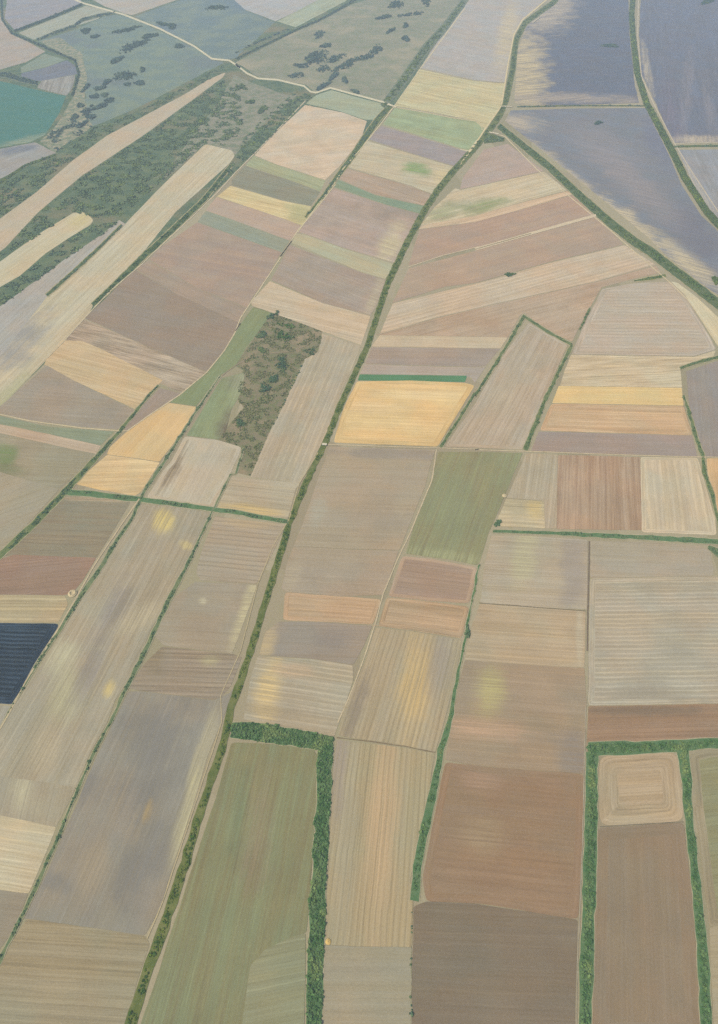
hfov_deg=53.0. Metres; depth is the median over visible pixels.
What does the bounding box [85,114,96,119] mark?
shrub clump
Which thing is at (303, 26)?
hedgerow
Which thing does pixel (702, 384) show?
ploughed field
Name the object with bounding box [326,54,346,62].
shrub clump
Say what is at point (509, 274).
shrub clump
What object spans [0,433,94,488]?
fallow field
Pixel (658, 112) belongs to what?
track
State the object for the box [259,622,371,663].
ploughed field
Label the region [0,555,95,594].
ploughed field
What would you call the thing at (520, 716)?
ploughed field
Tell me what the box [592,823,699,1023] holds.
ploughed field
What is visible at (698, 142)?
track
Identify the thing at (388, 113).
track
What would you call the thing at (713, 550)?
hedgerow
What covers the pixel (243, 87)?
shrub clump
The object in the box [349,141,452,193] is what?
fallow field
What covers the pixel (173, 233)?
track
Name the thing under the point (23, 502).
ploughed field
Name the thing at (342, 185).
crop field
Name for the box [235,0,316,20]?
ploughed field
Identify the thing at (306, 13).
grass field
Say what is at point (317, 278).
ploughed field
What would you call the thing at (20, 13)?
ploughed field
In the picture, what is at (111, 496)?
hedgerow
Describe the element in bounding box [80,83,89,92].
shrub clump
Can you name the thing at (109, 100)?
shrub clump
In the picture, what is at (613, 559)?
fallow field
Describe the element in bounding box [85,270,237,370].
ploughed field
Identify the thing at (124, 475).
straw field
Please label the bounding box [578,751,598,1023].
hedgerow
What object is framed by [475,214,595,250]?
track
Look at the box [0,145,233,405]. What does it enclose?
stubble field
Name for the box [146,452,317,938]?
track
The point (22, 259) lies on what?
stubble field
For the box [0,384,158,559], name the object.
hedgerow
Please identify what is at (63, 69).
ploughed field
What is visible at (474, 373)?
fallow field
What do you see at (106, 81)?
shrub clump
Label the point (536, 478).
stubble field
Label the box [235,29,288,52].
hedgerow
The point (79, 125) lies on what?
shrub clump
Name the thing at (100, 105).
shrub clump
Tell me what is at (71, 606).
track
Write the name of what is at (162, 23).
shrub clump
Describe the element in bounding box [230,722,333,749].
hedgerow
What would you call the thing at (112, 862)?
ploughed field
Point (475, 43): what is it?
ploughed field
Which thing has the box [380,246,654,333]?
stubble field
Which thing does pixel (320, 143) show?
stubble field
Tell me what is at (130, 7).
ploughed field
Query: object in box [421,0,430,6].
shrub clump
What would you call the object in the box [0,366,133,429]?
ploughed field
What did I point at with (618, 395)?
straw field
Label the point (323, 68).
shrub clump
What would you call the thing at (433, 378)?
crop field
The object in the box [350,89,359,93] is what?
shrub clump
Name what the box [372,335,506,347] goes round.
stubble field
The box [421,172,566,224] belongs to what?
fallow field
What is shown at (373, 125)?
hedgerow
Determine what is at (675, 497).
stubble field
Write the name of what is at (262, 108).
shrub clump
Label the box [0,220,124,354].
stubble field
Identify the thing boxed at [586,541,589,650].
track
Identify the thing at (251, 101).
shrub clump
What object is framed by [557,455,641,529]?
farm field
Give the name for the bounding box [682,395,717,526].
hedgerow
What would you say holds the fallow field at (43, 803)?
on the ground at (274, 614)
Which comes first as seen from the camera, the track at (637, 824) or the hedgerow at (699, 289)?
the track at (637, 824)
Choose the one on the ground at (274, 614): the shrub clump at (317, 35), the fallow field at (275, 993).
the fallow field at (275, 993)
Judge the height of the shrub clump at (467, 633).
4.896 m
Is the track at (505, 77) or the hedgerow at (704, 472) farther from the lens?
the track at (505, 77)
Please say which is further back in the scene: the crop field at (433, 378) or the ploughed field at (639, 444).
the crop field at (433, 378)
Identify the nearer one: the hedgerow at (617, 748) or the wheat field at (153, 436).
the hedgerow at (617, 748)
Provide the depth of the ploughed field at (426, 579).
1265.66 m
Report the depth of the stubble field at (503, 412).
1631.98 m
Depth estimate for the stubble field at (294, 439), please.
1587.47 m
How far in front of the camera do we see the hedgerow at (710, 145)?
2672.67 m
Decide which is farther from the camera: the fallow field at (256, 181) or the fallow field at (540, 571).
the fallow field at (256, 181)
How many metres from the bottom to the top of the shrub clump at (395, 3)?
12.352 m
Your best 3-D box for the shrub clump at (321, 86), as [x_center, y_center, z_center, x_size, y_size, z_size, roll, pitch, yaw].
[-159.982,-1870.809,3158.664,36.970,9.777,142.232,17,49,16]
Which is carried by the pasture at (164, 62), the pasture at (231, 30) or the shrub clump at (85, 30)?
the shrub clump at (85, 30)
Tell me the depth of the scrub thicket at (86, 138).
2564.26 m
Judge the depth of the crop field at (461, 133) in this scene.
2817.66 m
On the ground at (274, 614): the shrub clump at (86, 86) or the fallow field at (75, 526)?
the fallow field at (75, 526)
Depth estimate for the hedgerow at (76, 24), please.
3884.28 m
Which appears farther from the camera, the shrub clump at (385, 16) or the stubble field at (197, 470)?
the shrub clump at (385, 16)
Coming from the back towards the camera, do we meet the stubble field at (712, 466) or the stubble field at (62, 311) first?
the stubble field at (62, 311)
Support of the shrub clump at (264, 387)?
on the scrub ground at (277, 401)
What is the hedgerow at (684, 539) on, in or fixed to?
on the ground at (274, 614)
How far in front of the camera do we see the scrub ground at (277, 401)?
1676.97 m
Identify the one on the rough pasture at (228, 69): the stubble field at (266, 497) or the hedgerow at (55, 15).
the hedgerow at (55, 15)
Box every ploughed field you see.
[0,17,44,68]
[0,142,54,177]
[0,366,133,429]
[0,472,58,549]
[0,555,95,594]
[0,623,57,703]
[0,890,27,947]
[5,0,81,28]
[21,60,76,80]
[24,689,232,934]
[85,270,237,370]
[94,0,175,14]
[124,388,179,429]
[136,261,246,321]
[149,223,280,306]
[155,582,256,653]
[206,197,300,239]
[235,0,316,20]
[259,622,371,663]
[271,245,384,314]
[282,547,397,595]
[294,447,434,549]
[299,189,418,261]
[365,347,499,366]
[369,126,465,165]
[389,556,475,602]
[393,218,622,302]
[409,195,592,264]
[412,902,577,1023]
[420,0,542,81]
[423,763,583,918]
[445,660,585,773]
[460,144,542,188]
[505,108,717,293]
[514,0,638,104]
[531,432,696,455]
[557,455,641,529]
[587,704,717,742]
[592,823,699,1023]
[639,0,717,142]
[678,149,717,217]
[686,361,717,456]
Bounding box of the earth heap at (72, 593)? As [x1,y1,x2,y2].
[68,590,76,596]
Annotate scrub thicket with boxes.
[0,66,221,214]
[0,80,242,254]
[0,222,117,303]
[47,119,91,151]
[213,93,312,190]
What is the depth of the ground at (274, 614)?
1376.34 m
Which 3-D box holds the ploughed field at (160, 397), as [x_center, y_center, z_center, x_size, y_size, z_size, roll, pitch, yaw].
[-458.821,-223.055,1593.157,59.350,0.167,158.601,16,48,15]
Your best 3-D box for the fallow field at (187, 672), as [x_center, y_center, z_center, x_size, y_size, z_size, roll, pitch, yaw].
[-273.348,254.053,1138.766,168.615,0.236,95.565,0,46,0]
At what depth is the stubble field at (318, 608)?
1224.09 m
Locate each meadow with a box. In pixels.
[171,308,270,405]
[187,373,244,439]
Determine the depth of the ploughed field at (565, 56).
3462.30 m
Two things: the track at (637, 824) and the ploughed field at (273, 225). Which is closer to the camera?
the track at (637, 824)
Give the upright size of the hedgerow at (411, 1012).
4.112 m
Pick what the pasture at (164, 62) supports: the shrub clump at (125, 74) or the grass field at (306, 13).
the shrub clump at (125, 74)
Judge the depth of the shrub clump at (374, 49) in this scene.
3545.40 m
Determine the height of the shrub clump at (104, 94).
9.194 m
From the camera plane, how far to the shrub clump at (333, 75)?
3250.69 m
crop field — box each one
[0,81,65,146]
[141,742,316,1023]
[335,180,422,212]
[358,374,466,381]
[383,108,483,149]
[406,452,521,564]
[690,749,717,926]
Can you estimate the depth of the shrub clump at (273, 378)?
1670.36 m
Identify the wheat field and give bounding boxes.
[107,403,195,460]
[334,380,473,446]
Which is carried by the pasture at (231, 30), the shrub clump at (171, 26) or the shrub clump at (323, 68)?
the shrub clump at (171, 26)
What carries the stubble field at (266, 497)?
on the ground at (274, 614)
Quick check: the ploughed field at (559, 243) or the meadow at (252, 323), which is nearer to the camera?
the meadow at (252, 323)
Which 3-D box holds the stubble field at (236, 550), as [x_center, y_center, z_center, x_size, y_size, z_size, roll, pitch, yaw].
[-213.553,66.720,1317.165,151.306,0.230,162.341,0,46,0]
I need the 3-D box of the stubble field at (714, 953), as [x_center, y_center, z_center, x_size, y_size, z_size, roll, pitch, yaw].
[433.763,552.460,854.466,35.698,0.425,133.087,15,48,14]
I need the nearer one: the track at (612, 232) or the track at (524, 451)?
the track at (524, 451)
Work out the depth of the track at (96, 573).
1316.36 m
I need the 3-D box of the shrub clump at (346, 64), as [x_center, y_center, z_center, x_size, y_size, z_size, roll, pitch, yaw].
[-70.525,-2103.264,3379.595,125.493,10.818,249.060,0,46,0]
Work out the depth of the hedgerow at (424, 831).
1010.05 m
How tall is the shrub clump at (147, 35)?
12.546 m
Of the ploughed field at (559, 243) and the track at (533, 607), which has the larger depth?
the ploughed field at (559, 243)
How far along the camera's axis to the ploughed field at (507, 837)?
962.14 m
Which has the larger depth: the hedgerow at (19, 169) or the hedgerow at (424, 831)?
the hedgerow at (19, 169)
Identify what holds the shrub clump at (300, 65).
on the rough pasture at (355, 30)
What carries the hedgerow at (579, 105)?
on the ground at (274, 614)
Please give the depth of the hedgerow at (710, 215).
2798.59 m
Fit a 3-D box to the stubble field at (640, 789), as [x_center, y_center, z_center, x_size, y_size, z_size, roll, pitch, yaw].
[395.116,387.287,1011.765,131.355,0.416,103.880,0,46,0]
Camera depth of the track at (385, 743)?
1056.43 m
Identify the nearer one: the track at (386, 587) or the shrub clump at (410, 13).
the track at (386, 587)
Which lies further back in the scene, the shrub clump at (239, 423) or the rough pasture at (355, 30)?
the rough pasture at (355, 30)
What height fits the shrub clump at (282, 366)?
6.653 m
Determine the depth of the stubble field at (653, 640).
1178.42 m
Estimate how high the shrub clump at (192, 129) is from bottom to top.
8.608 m
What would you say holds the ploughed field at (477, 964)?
on the ground at (274, 614)
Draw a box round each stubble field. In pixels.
[0,73,224,250]
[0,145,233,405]
[0,212,92,286]
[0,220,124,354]
[0,424,100,453]
[0,504,209,786]
[0,595,67,622]
[0,815,55,892]
[0,919,148,1023]
[44,340,161,408]
[148,437,240,505]
[196,516,284,583]
[218,476,298,517]
[244,656,352,735]
[251,281,369,344]
[251,334,359,482]
[255,105,366,179]
[283,592,379,623]
[325,740,433,946]
[339,168,430,204]
[339,628,460,751]
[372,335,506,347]
[379,598,467,636]
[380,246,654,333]
[419,191,571,228]
[446,323,566,448]
[465,604,585,666]
[498,499,544,527]
[507,453,557,528]
[541,404,691,434]
[572,282,715,355]
[588,577,717,705]
[599,753,682,824]
[640,457,715,534]
[672,282,717,343]
[707,458,717,508]
[710,927,717,1023]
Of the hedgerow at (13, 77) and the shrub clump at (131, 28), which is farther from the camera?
the shrub clump at (131, 28)
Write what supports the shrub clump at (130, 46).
on the pasture at (164, 62)
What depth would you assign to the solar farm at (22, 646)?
1165.45 m
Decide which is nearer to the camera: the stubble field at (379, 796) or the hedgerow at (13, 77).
the stubble field at (379, 796)
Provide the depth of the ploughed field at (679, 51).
3394.68 m
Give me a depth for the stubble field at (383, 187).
2419.14 m
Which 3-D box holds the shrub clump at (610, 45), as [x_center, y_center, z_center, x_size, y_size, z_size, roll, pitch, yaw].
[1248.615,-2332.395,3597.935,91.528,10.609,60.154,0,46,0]
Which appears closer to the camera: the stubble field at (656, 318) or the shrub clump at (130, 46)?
the stubble field at (656, 318)
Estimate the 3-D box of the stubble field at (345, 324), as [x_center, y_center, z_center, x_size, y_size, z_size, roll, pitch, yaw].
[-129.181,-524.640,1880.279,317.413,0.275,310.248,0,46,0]
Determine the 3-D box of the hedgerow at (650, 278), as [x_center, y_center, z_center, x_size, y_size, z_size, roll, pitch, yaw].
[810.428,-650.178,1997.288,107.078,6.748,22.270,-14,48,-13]
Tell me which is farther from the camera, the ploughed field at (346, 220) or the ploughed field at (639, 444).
the ploughed field at (346, 220)
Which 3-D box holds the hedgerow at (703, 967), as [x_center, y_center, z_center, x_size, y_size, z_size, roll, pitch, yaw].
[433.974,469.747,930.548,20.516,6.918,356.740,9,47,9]
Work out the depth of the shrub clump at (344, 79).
3208.05 m
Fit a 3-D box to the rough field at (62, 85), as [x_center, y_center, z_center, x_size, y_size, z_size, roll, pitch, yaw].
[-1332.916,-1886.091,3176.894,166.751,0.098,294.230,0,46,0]
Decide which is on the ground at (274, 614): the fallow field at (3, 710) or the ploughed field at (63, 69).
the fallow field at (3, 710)
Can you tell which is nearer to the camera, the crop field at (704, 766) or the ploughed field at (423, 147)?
the crop field at (704, 766)
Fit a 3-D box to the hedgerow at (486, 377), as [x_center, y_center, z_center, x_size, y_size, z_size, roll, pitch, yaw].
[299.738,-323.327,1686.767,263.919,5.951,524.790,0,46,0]
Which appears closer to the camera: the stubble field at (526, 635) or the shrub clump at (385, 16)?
the stubble field at (526, 635)
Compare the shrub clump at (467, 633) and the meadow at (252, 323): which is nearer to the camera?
the shrub clump at (467, 633)
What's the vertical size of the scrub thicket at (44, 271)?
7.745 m
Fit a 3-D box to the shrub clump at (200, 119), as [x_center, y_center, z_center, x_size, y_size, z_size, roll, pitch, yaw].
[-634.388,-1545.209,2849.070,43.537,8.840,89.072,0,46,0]
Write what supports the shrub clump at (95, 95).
on the pasture at (164, 62)
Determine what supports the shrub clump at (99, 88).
on the pasture at (164, 62)
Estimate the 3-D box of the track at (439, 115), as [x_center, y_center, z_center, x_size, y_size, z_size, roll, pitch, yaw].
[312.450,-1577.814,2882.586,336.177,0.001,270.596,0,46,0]
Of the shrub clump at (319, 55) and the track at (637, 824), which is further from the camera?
the shrub clump at (319, 55)
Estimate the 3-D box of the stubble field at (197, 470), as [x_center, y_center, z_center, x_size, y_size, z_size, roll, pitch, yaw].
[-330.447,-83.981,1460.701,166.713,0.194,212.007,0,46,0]
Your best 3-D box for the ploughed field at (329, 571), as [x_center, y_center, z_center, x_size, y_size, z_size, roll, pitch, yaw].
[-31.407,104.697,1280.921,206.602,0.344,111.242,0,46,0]
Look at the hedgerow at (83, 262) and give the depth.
2060.18 m
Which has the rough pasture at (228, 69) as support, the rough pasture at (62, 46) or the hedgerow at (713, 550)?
the rough pasture at (62, 46)
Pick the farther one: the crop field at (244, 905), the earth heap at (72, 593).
the earth heap at (72, 593)
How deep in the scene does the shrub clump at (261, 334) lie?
1799.15 m
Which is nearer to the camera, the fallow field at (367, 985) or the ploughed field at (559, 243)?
the fallow field at (367, 985)
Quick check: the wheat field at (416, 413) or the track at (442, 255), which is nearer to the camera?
the wheat field at (416, 413)
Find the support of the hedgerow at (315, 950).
on the ground at (274, 614)
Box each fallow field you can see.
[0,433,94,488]
[0,705,9,724]
[0,776,74,826]
[5,497,129,557]
[21,54,64,72]
[130,647,240,699]
[232,166,319,205]
[242,934,304,1023]
[292,233,392,278]
[306,90,383,119]
[322,945,411,1023]
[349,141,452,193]
[360,364,484,381]
[377,266,659,340]
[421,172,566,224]
[481,535,587,608]
[590,541,713,577]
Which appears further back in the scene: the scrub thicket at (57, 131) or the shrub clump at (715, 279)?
the scrub thicket at (57, 131)
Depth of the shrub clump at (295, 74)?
3263.37 m
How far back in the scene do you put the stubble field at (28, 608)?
1224.25 m
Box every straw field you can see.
[77,455,158,494]
[217,186,310,224]
[395,69,503,128]
[552,386,683,405]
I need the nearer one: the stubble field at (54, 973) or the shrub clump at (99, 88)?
the stubble field at (54, 973)
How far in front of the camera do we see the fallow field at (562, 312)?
1865.44 m
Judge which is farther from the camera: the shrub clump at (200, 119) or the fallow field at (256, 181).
the shrub clump at (200, 119)
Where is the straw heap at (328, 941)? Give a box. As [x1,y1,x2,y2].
[325,938,330,944]
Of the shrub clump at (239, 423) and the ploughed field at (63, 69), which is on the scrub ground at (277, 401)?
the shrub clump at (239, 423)
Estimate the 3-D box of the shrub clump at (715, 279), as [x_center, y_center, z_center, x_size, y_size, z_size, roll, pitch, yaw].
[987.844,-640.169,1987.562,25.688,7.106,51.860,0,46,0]
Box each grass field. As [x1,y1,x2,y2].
[0,416,112,444]
[20,6,108,39]
[198,211,288,251]
[246,156,324,190]
[277,0,345,26]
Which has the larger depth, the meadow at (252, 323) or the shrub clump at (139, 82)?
the shrub clump at (139, 82)
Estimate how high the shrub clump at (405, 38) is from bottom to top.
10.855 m
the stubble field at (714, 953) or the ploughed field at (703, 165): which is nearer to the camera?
the stubble field at (714, 953)
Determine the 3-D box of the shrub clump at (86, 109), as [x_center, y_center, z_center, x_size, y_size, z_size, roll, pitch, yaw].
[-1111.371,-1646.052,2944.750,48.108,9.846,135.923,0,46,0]
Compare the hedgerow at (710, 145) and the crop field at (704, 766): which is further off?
the hedgerow at (710, 145)
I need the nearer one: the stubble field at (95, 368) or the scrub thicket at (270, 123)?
the stubble field at (95, 368)
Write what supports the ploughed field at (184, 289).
on the ground at (274, 614)
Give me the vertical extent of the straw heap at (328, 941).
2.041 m
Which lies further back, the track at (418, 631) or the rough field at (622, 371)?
the rough field at (622, 371)
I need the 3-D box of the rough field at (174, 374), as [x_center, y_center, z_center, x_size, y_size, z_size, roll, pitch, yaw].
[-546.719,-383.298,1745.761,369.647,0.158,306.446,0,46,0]
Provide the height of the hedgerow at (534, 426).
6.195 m
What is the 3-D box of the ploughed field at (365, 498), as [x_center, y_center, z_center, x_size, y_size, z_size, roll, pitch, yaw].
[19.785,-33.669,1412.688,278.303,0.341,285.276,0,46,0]
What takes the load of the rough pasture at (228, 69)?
on the ground at (274, 614)
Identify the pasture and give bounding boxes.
[0,0,468,383]
[39,15,223,125]
[40,38,92,151]
[135,0,274,58]
[163,75,296,177]
[236,0,460,100]
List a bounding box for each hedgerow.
[0,0,80,95]
[0,71,37,85]
[0,154,54,183]
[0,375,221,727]
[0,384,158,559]
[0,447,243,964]
[14,3,82,32]
[36,11,114,40]
[45,224,122,296]
[64,489,288,523]
[91,165,231,306]
[124,0,557,1023]
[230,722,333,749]
[235,0,356,59]
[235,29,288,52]
[305,105,391,217]
[305,741,333,1023]
[380,1,465,108]
[409,904,413,1023]
[410,564,480,901]
[439,315,524,447]
[484,134,504,142]
[493,529,717,544]
[496,123,717,310]
[517,104,644,106]
[522,344,573,450]
[523,314,571,344]
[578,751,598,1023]
[579,307,590,329]
[586,737,717,755]
[629,0,717,227]
[634,274,665,281]
[674,144,717,146]
[676,749,712,1023]
[680,355,717,369]
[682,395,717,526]
[708,545,717,557]
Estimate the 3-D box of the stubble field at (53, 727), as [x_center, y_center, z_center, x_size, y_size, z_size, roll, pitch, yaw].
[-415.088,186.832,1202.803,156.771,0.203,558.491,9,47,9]
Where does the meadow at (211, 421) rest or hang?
on the ground at (274, 614)
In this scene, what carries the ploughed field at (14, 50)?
on the rough pasture at (228, 69)
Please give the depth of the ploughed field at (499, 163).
2536.73 m
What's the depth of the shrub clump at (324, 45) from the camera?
3590.16 m
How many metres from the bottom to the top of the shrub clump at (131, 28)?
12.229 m
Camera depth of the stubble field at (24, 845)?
953.52 m
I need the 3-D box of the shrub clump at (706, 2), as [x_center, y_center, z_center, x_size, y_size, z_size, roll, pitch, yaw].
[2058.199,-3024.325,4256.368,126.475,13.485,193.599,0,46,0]
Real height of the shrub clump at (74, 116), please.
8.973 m
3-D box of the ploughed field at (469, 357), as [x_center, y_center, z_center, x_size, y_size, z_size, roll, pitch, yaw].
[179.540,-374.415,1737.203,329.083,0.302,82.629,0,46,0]
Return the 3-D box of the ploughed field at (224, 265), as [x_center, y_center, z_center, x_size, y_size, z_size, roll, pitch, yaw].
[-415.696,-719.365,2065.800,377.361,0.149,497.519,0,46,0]
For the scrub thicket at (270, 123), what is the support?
on the rough pasture at (228, 69)
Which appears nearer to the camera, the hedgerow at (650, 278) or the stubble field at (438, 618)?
the stubble field at (438, 618)
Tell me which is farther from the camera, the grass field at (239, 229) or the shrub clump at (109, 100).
the shrub clump at (109, 100)
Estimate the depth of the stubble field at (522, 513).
1375.80 m
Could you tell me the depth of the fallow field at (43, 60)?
3406.93 m
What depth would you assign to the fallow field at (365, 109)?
2996.00 m
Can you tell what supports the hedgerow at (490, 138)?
on the ground at (274, 614)
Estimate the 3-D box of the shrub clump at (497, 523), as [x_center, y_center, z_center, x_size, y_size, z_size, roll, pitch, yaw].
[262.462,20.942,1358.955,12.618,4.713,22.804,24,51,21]
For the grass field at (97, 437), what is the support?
on the ground at (274, 614)
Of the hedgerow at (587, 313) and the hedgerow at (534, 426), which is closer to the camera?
the hedgerow at (534, 426)
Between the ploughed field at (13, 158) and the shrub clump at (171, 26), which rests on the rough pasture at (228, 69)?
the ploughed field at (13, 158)
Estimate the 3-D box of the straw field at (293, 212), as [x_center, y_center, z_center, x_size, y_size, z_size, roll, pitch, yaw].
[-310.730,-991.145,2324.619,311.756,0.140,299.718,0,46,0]
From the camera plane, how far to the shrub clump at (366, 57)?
3455.37 m
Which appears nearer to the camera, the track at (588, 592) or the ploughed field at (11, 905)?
the ploughed field at (11, 905)
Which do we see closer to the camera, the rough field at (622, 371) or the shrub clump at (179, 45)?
the rough field at (622, 371)
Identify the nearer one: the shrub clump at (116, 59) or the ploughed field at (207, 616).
the ploughed field at (207, 616)
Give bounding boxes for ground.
[0,0,717,1023]
[218,307,321,475]
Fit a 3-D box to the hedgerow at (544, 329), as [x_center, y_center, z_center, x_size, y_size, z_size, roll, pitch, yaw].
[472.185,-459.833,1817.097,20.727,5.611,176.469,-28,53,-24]
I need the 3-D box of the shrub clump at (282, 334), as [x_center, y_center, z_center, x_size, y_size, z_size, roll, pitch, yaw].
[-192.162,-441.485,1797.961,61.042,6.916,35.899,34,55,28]
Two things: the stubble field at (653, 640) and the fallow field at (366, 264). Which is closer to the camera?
the stubble field at (653, 640)
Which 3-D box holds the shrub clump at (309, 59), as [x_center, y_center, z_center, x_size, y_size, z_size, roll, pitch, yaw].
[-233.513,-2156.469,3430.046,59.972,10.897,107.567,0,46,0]
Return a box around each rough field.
[37,75,74,95]
[66,320,204,392]
[560,351,714,387]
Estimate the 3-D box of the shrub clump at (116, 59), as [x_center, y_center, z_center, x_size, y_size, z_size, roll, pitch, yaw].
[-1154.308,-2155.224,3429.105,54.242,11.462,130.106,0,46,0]
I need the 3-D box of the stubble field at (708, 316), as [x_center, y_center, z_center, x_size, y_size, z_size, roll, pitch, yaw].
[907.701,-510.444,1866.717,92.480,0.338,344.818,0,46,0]
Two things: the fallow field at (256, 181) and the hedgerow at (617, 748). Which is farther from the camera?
the fallow field at (256, 181)
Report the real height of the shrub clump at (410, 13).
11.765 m
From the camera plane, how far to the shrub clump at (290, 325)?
1829.43 m
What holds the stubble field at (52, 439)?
on the ground at (274, 614)
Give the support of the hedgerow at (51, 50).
on the rough pasture at (228, 69)
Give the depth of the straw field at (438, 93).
3066.07 m
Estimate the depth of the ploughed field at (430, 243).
2209.08 m
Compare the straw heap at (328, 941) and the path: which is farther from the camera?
the path
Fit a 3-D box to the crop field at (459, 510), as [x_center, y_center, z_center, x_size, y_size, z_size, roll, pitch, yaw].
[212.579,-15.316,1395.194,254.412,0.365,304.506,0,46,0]
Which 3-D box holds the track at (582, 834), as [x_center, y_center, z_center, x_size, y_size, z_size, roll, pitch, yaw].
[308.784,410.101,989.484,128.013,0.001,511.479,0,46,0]
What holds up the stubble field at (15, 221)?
on the rough pasture at (228, 69)
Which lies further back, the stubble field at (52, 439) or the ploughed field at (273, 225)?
the ploughed field at (273, 225)
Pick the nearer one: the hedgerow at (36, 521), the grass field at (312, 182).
the hedgerow at (36, 521)
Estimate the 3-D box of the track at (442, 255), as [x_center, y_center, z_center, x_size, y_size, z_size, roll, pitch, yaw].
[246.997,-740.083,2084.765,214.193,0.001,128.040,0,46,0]
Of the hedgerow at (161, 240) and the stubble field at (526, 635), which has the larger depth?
the hedgerow at (161, 240)
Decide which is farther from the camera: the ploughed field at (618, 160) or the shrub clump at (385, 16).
the shrub clump at (385, 16)
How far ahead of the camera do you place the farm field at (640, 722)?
1079.61 m
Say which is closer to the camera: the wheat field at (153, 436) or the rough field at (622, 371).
the wheat field at (153, 436)
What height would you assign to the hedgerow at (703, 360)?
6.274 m
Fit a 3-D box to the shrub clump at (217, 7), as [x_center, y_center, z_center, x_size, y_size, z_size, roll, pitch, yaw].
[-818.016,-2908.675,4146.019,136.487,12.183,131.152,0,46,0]
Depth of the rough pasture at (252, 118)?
2896.42 m
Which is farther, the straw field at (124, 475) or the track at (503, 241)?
the track at (503, 241)
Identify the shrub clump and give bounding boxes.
[70,113,78,119]
[76,119,87,127]
[80,27,90,33]
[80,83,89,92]
[80,104,93,115]
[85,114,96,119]
[89,93,98,98]
[90,102,107,109]
[93,85,106,90]
[100,92,108,96]
[102,79,111,84]
[104,97,114,102]
[107,25,142,33]
[110,55,123,63]
[112,70,136,80]
[119,38,150,53]
[133,80,144,85]
[141,33,158,38]
[156,21,168,25]
[168,22,176,29]
[174,43,184,47]
[186,127,199,131]
[193,117,204,125]
[205,4,228,9]
[235,83,247,89]
[236,418,245,426]
[245,98,254,103]
[255,331,266,338]
[257,105,268,113]
[259,381,271,392]
[266,310,278,318]
[269,374,277,382]
[274,330,293,340]
[275,354,287,371]
[276,322,295,328]
[287,72,303,77]
[293,62,309,67]
[304,56,315,62]
[308,49,328,63]
[314,30,324,38]
[316,64,330,71]
[317,81,331,90]
[319,43,330,47]
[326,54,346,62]
[328,72,338,80]
[330,56,355,72]
[342,76,347,83]
[347,52,376,60]
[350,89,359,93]
[369,43,382,53]
[375,14,391,19]
[386,27,395,33]
[387,0,403,8]
[397,11,423,17]
[401,35,410,41]
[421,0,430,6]
[464,624,470,637]
[493,519,501,526]
[504,272,515,276]
[601,43,618,47]
[701,0,713,4]
[712,276,717,284]
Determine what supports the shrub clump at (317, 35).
on the rough pasture at (355, 30)
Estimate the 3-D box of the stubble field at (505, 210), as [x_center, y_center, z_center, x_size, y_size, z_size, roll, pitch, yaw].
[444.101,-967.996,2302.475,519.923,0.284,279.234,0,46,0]
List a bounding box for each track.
[0,184,335,430]
[0,499,138,728]
[47,101,304,357]
[75,0,393,106]
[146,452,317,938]
[298,8,464,231]
[328,444,717,457]
[337,737,434,752]
[338,450,436,722]
[373,625,460,637]
[394,107,482,129]
[409,246,478,266]
[460,0,546,164]
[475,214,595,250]
[477,233,530,248]
[479,602,584,610]
[493,133,717,344]
[576,651,588,1023]
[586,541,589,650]
[600,822,674,826]
[637,0,717,211]
[677,142,717,143]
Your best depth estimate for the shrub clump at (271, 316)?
1861.82 m
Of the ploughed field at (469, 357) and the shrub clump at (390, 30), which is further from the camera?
the shrub clump at (390, 30)

